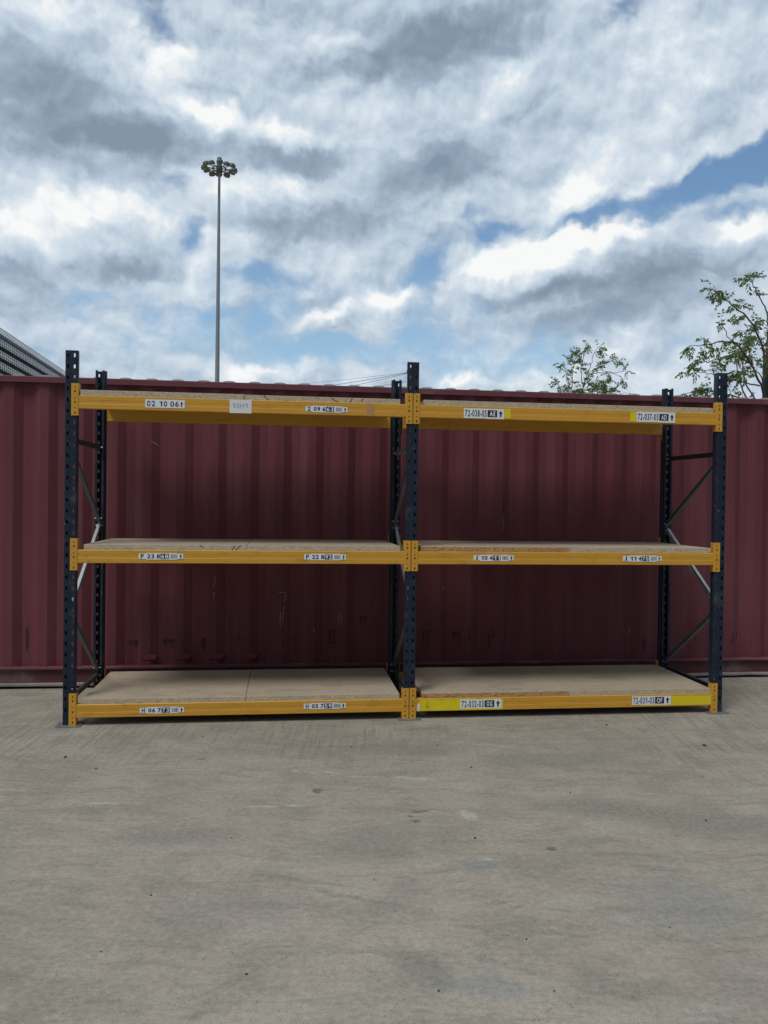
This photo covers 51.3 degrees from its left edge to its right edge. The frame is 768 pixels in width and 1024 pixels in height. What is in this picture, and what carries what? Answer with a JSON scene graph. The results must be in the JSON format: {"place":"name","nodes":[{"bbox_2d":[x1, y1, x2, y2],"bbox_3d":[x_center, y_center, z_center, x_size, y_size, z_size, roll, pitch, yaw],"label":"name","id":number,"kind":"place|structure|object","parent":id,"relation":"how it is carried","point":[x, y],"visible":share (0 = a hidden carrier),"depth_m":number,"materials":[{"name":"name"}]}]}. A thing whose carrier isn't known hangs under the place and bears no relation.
{"place":"outdoors","nodes":[
{"label":"outdoors","id":0,"kind":"place"},
{"bbox_2d":[0,675,767,1023],"bbox_3d":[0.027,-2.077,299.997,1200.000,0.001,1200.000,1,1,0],"label":"ground","id":1,"kind":"structure","parent":0,"point":[594,859],"depth_m":3.50,"materials":[{"name":"concrete"}]},
{"bbox_2d":[201,157,237,381],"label":"mast light","id":2,"kind":"object","parent":1,"relation":"on","point":[219,171],"visible":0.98,"depth_m":73.22,"materials":[{"name":"paint"}]},
{"bbox_2d":[0,374,767,686],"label":"shipping container","id":3,"kind":"object","parent":1,"relation":"on","point":[189,481],"visible":0.62,"depth_m":7.03,"materials":[{"name":"red metal"}]},
{"bbox_2d":[55,350,729,727],"bbox_3d":[0.144,0.207,6.327,4.985,2.622,1.018,1,1,-7],"label":"pallet rack","id":4,"kind":"object","parent":1,"relation":"on","point":[413,414],"visible":0.94,"depth_m":5.98,"materials":[{"name":"metal"}]},
{"bbox_2d":[80,390,243,399],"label":"shelf board","id":5,"kind":"object","parent":4,"relation":"on","point":[159,394],"visible":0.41,"depth_m":5.63,"materials":[{"name":"beige wood"}]},
{"bbox_2d":[82,670,250,703],"bbox_3d":[-1.610,1.330,6.122,1.128,0.038,0.908,1,1,-7],"label":"shelf board","id":6,"kind":"object","parent":4,"relation":"on","point":[123,687],"visible":0.91,"depth_m":5.98,"materials":[{"name":"beige wood"}]},
{"bbox_2d":[84,538,251,550],"bbox_3d":[-1.598,0.244,6.108,1.124,0.038,0.912,1,1,-7],"label":"shelf board","id":7,"kind":"object","parent":4,"relation":"on","point":[166,544],"visible":0.94,"depth_m":5.72,"materials":[{"name":"beige wood"}]},
{"bbox_2d":[244,395,399,403],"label":"shelf board","id":8,"kind":"object","parent":4,"relation":"on","point":[320,399],"visible":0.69,"depth_m":5.79,"materials":[{"name":"beige wood"}]},
{"bbox_2d":[246,668,398,700],"bbox_3d":[-0.495,1.342,6.261,1.113,0.038,0.908,1,1,-7],"label":"shelf board","id":9,"kind":"object","parent":4,"relation":"on","point":[314,684],"visible":1,"depth_m":6.12,"materials":[{"name":"beige wood"}]},
{"bbox_2d":[247,539,399,550],"bbox_3d":[-0.489,0.257,6.246,1.107,0.038,0.910,1,1,-7],"label":"shelf board","id":10,"kind":"object","parent":4,"relation":"on","point":[308,545],"visible":1,"depth_m":5.86,"materials":[{"name":"beige wood"}]},
{"bbox_2d":[404,540,567,551],"bbox_3d":[0.774,0.272,6.402,1.125,0.038,0.911,1,1,-7],"label":"shelf board","id":11,"kind":"object","parent":4,"relation":"on","point":[478,546],"visible":0.88,"depth_m":6.01,"materials":[{"name":"beige wood"}]},
{"bbox_2d":[406,666,568,697],"bbox_3d":[0.783,1.357,6.416,1.127,0.038,0.910,1,1,-7],"label":"shelf board","id":12,"kind":"object","parent":4,"relation":"on","point":[475,682],"visible":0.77,"depth_m":6.26,"materials":[{"name":"beige wood"}]},
{"bbox_2d":[420,400,570,408],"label":"shelf board","id":13,"kind":"object","parent":4,"relation":"on","point":[495,404],"visible":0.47,"depth_m":5.93,"materials":[{"name":"beige wood"}]},
{"bbox_2d":[533,665,710,695],"bbox_3d":[1.906,1.370,6.557,1.131,0.038,0.910,1,1,-7],"label":"shelf board","id":14,"kind":"object","parent":4,"relation":"on","point":[611,680],"visible":0.91,"depth_m":6.42,"materials":[{"name":"beige wood"}]},
{"bbox_2d":[533,541,710,552],"bbox_3d":[1.900,0.285,6.541,1.138,0.038,0.910,1,1,-7],"label":"shelf board","id":15,"kind":"object","parent":4,"relation":"on","point":[637,547],"visible":0.88,"depth_m":6.15,"materials":[{"name":"beige wood"}]},
{"bbox_2d":[571,404,712,412],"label":"shelf board","id":16,"kind":"object","parent":4,"relation":"on","point":[641,408],"visible":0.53,"depth_m":6.07,"materials":[{"name":"beige wood"}]},
{"bbox_2d":[549,339,634,394],"bbox_3d":[3.655,-0.812,14.021,1.582,4.565,1.219,1,1,0],"label":"sapling tree","id":17,"kind":"object","parent":1,"relation":"on","point":[602,389],"visible":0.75,"depth_m":13.89,"materials":[{"name":"green plant"}]},
{"bbox_2d":[674,271,767,398],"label":"sapling tree","id":18,"kind":"object","parent":1,"relation":"on","point":[738,355],"visible":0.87,"depth_m":11.91,"materials":[{"name":"green plant"}]},
{"bbox_3d":[-6.237,-0.125,14.627,1.070,2.920,7.820,1,1,-9],"label":"storage trestle","id":19,"kind":"object","parent":1,"relation":"on","visible":0},
{"bbox_3d":[-6.191,-1.661,14.551,1.004,0.150,9.500,1,1,-9],"label":"rack frame","id":20,"kind":"object","parent":19,"relation":"on","visible":0},
{"bbox_3d":[-6.189,-1.811,14.550,1.004,0.150,9.500,1,1,-9],"label":"rack frame","id":21,"kind":"object","parent":20,"relation":"on","visible":0},
{"bbox_2d":[0,362,22,374],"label":"rack frame","id":22,"kind":"object","parent":21,"relation":"on","point":[4,370],"visible":0.07,"depth_m":10.93,"materials":[{"name":"metal"}]},
{"bbox_2d":[0,351,40,375],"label":"rack frame","id":23,"kind":"object","parent":22,"relation":"on","point":[19,367],"visible":0.16,"depth_m":11.38,"materials":[{"name":"metal"}]},
{"bbox_2d":[0,339,59,376],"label":"rack frame","id":24,"kind":"object","parent":23,"relation":"on","point":[24,360],"visible":0.34,"depth_m":11.72,"materials":[{"name":"metal"}]},
{"bbox_2d":[0,328,64,376],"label":"rack frame","id":25,"kind":"object","parent":24,"relation":"on","point":[6,338],"visible":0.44,"depth_m":12.00,"materials":[{"name":"metal"}]},
{"bbox_3d":[1.261,-3.044,39.966,0.383,8.330,0.300,1,1,0],"label":"utility pole","id":26,"kind":"object","parent":1,"relation":"on","visible":0},
{"bbox_2d":[336,373,404,384],"bbox_3d":[-4.860,-6.198,39.929,12.123,1.701,0.020,1,1,0],"label":"overhead cable","id":27,"kind":"object","parent":26,"relation":"attached to","point":[369,379],"visible":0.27,"depth_m":39.91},
{"bbox_2d":[0,0,767,398],"label":"sky","id":28,"kind":"structure","parent":0,"point":[475,193],"materials":[{"name":"blue"}]},
{"bbox_2d":[762,354,767,397],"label":"metal post","id":29,"kind":"object","parent":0,"point":[765,383],"visible":0.1,"depth_m":12.83,"materials":[{"name":"grey metal"}]}
]}

